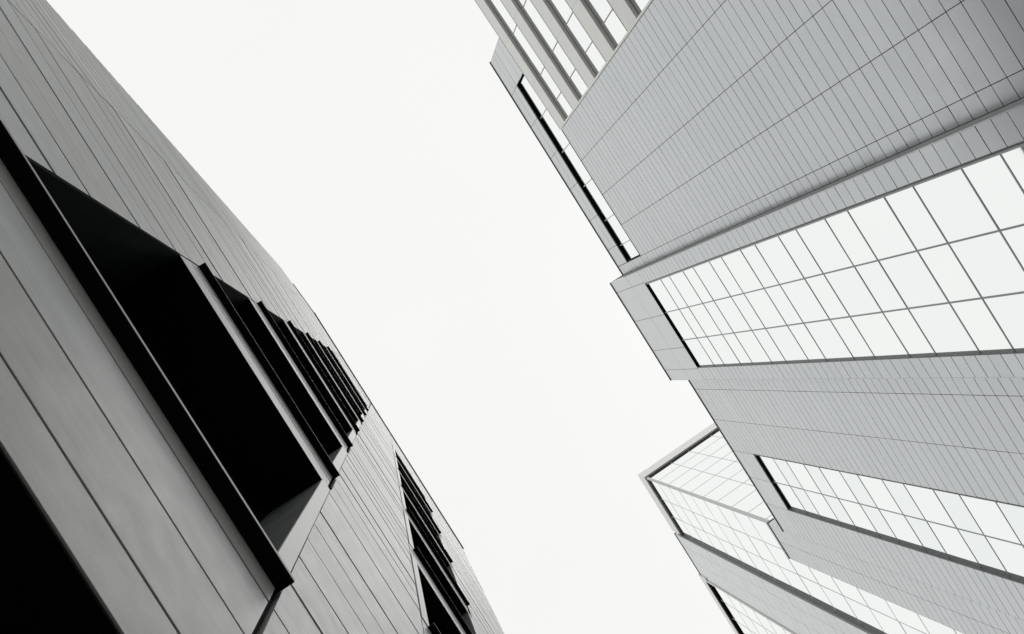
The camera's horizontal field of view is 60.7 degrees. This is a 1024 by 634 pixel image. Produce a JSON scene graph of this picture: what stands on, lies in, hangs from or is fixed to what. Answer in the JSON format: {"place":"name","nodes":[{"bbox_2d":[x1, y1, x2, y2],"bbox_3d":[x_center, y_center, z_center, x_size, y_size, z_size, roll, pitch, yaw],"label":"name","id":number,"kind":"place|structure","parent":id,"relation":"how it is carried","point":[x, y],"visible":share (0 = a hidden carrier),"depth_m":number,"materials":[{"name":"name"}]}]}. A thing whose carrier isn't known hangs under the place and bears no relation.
{"place":"outdoors","nodes":[
{"label":"outdoors","id":0,"kind":"place"},
{"bbox_2d":[46,0,734,633],"label":"sky","id":1,"kind":"structure","parent":0,"point":[376,151],"materials":[{"name":"white"}]},
{"bbox_3d":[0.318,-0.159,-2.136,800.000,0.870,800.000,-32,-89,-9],"label":"ground","id":2,"kind":"structure","parent":0,"visible":0},
{"bbox_2d":[0,0,503,633],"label":"concrete building","id":3,"kind":"structure","parent":2,"relation":"on","point":[196,436],"depth_m":5.29,"materials":[{"name":"concrete"}]},
{"bbox_2d":[0,447,119,633],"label":"window","id":4,"kind":"structure","parent":3,"relation":"in","point":[43,590],"depth_m":2.14,"materials":[{"name":"black glass"}]},
{"bbox_2d":[0,120,329,597],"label":"window","id":5,"kind":"structure","parent":3,"relation":"in","point":[144,291],"depth_m":7.16,"materials":[{"name":"black glass"}]},
{"bbox_2d":[198,263,346,489],"bbox_3d":[-2.737,0.774,9.464,0.691,3.845,2.416,-32,-89,-9],"label":"window","id":6,"kind":"structure","parent":3,"relation":"in","point":[239,307],"depth_m":11.35,"materials":[{"name":"black glass"}]},
{"bbox_2d":[257,301,355,453],"bbox_3d":[-3.319,1.065,13.375,0.691,3.902,2.416,-32,-89,-9],"label":"window","id":7,"kind":"structure","parent":3,"relation":"in","point":[277,323],"depth_m":14.91,"materials":[{"name":"black glass"}]},
{"bbox_2d":[287,320,360,435],"bbox_3d":[-3.897,1.354,17.253,0.691,3.989,2.416,-32,-89,-9],"label":"window","id":8,"kind":"structure","parent":3,"relation":"in","point":[356,424],"depth_m":16.05,"materials":[{"name":"black glass"}]},
{"bbox_2d":[305,332,364,424],"bbox_3d":[-4.472,1.641,21.111,0.691,4.037,2.416,-32,-89,-9],"label":"window","id":9,"kind":"structure","parent":3,"relation":"in","point":[313,341],"depth_m":19.88,"materials":[{"name":"black glass"}]},
{"bbox_2d":[318,340,366,416],"bbox_3d":[-5.047,1.929,24.970,0.691,4.085,2.416,-32,-89,-9],"label":"window","id":10,"kind":"structure","parent":3,"relation":"in","point":[323,347],"depth_m":23.71,"materials":[{"name":"black glass"}]},
{"bbox_2d":[327,346,368,412],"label":"window","id":11,"kind":"structure","parent":3,"relation":"in","point":[331,352],"depth_m":27.59,"materials":[{"name":"black glass"}]},
{"bbox_2d":[392,446,432,514],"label":"window","id":12,"kind":"structure","parent":3,"relation":"in","point":[394,451],"depth_m":27.66,"materials":[{"name":"black glass"}]},
{"bbox_2d":[394,455,441,538],"bbox_3d":[-2.983,5.214,25.033,0.691,4.085,2.241,-32,-89,-9],"label":"window","id":13,"kind":"structure","parent":3,"relation":"in","point":[397,464],"depth_m":23.78,"materials":[{"name":"black glass"}]},
{"bbox_2d":[396,467,453,569],"bbox_3d":[-2.409,4.926,21.174,0.691,4.037,2.241,-32,-89,-9],"label":"window","id":14,"kind":"structure","parent":3,"relation":"in","point":[437,537],"depth_m":19.95,"materials":[{"name":"black glass"}]},
{"bbox_2d":[410,554,460,633],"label":"window","id":15,"kind":"structure","parent":3,"relation":"in","point":[435,616],"depth_m":11.42,"materials":[{"name":"black glass"}]},
{"bbox_2d":[399,484,471,616],"bbox_3d":[-1.834,4.639,17.315,0.691,3.989,2.241,-32,-89,-9],"label":"window","id":16,"kind":"structure","parent":3,"relation":"in","point":[406,503],"depth_m":16.55,"materials":[{"name":"black glass"}]},
{"bbox_2d":[403,510,477,633],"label":"window","id":17,"kind":"structure","parent":3,"relation":"in","point":[415,541],"depth_m":15.28,"materials":[{"name":"black glass"}]},
{"bbox_2d":[475,0,1023,633],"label":"panel tower","id":18,"kind":"structure","parent":2,"relation":"on","point":[805,218],"depth_m":34.89,"materials":[{"name":"metal"}]},
{"bbox_2d":[488,0,571,118],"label":"window","id":19,"kind":"structure","parent":18,"relation":"in","point":[497,5],"depth_m":49.81,"materials":[{"name":"glass"}]},
{"bbox_2d":[515,0,587,98],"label":"window","id":20,"kind":"structure","parent":18,"relation":"in","point":[526,6],"depth_m":46.22,"materials":[{"name":"glass"}]},
{"bbox_2d":[547,0,605,75],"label":"window","id":21,"kind":"structure","parent":18,"relation":"in","point":[561,8],"depth_m":42.64,"materials":[{"name":"glass"}]},
{"bbox_2d":[518,76,641,260],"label":"window","id":22,"kind":"structure","parent":18,"relation":"in","point":[558,137],"depth_m":53.88,"materials":[{"name":"glass"}]},
{"bbox_2d":[584,0,626,47],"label":"window","id":23,"kind":"structure","parent":18,"relation":"in","point":[603,12],"depth_m":39.10,"materials":[{"name":"glass"}]},
{"bbox_2d":[629,0,648,13],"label":"window","id":24,"kind":"structure","parent":18,"relation":"in","point":[639,5],"depth_m":35.93,"materials":[{"name":"glass"}]},
{"bbox_2d":[644,141,1023,367],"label":"window","id":25,"kind":"structure","parent":18,"relation":"in","point":[933,265],"depth_m":29.72,"materials":[{"name":"glass"}]},
{"bbox_2d":[753,454,1023,584],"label":"window","id":26,"kind":"structure","parent":18,"relation":"in","point":[984,535],"depth_m":39.91,"materials":[{"name":"glass"}]},
{"bbox_2d":[638,423,962,633],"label":"glass tower","id":27,"kind":"structure","parent":2,"relation":"on","point":[709,502],"depth_m":90.62,"materials":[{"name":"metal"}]},
{"bbox_2d":[712,586,790,633],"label":"window","id":28,"kind":"structure","parent":27,"relation":"in","point":[747,620],"depth_m":104.75,"materials":[{"name":"glass"}]},
{"bbox_2d":[649,430,962,633],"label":"window","id":29,"kind":"structure","parent":27,"relation":"in","point":[710,469],"depth_m":86.59,"materials":[{"name":"glass"}]}
]}

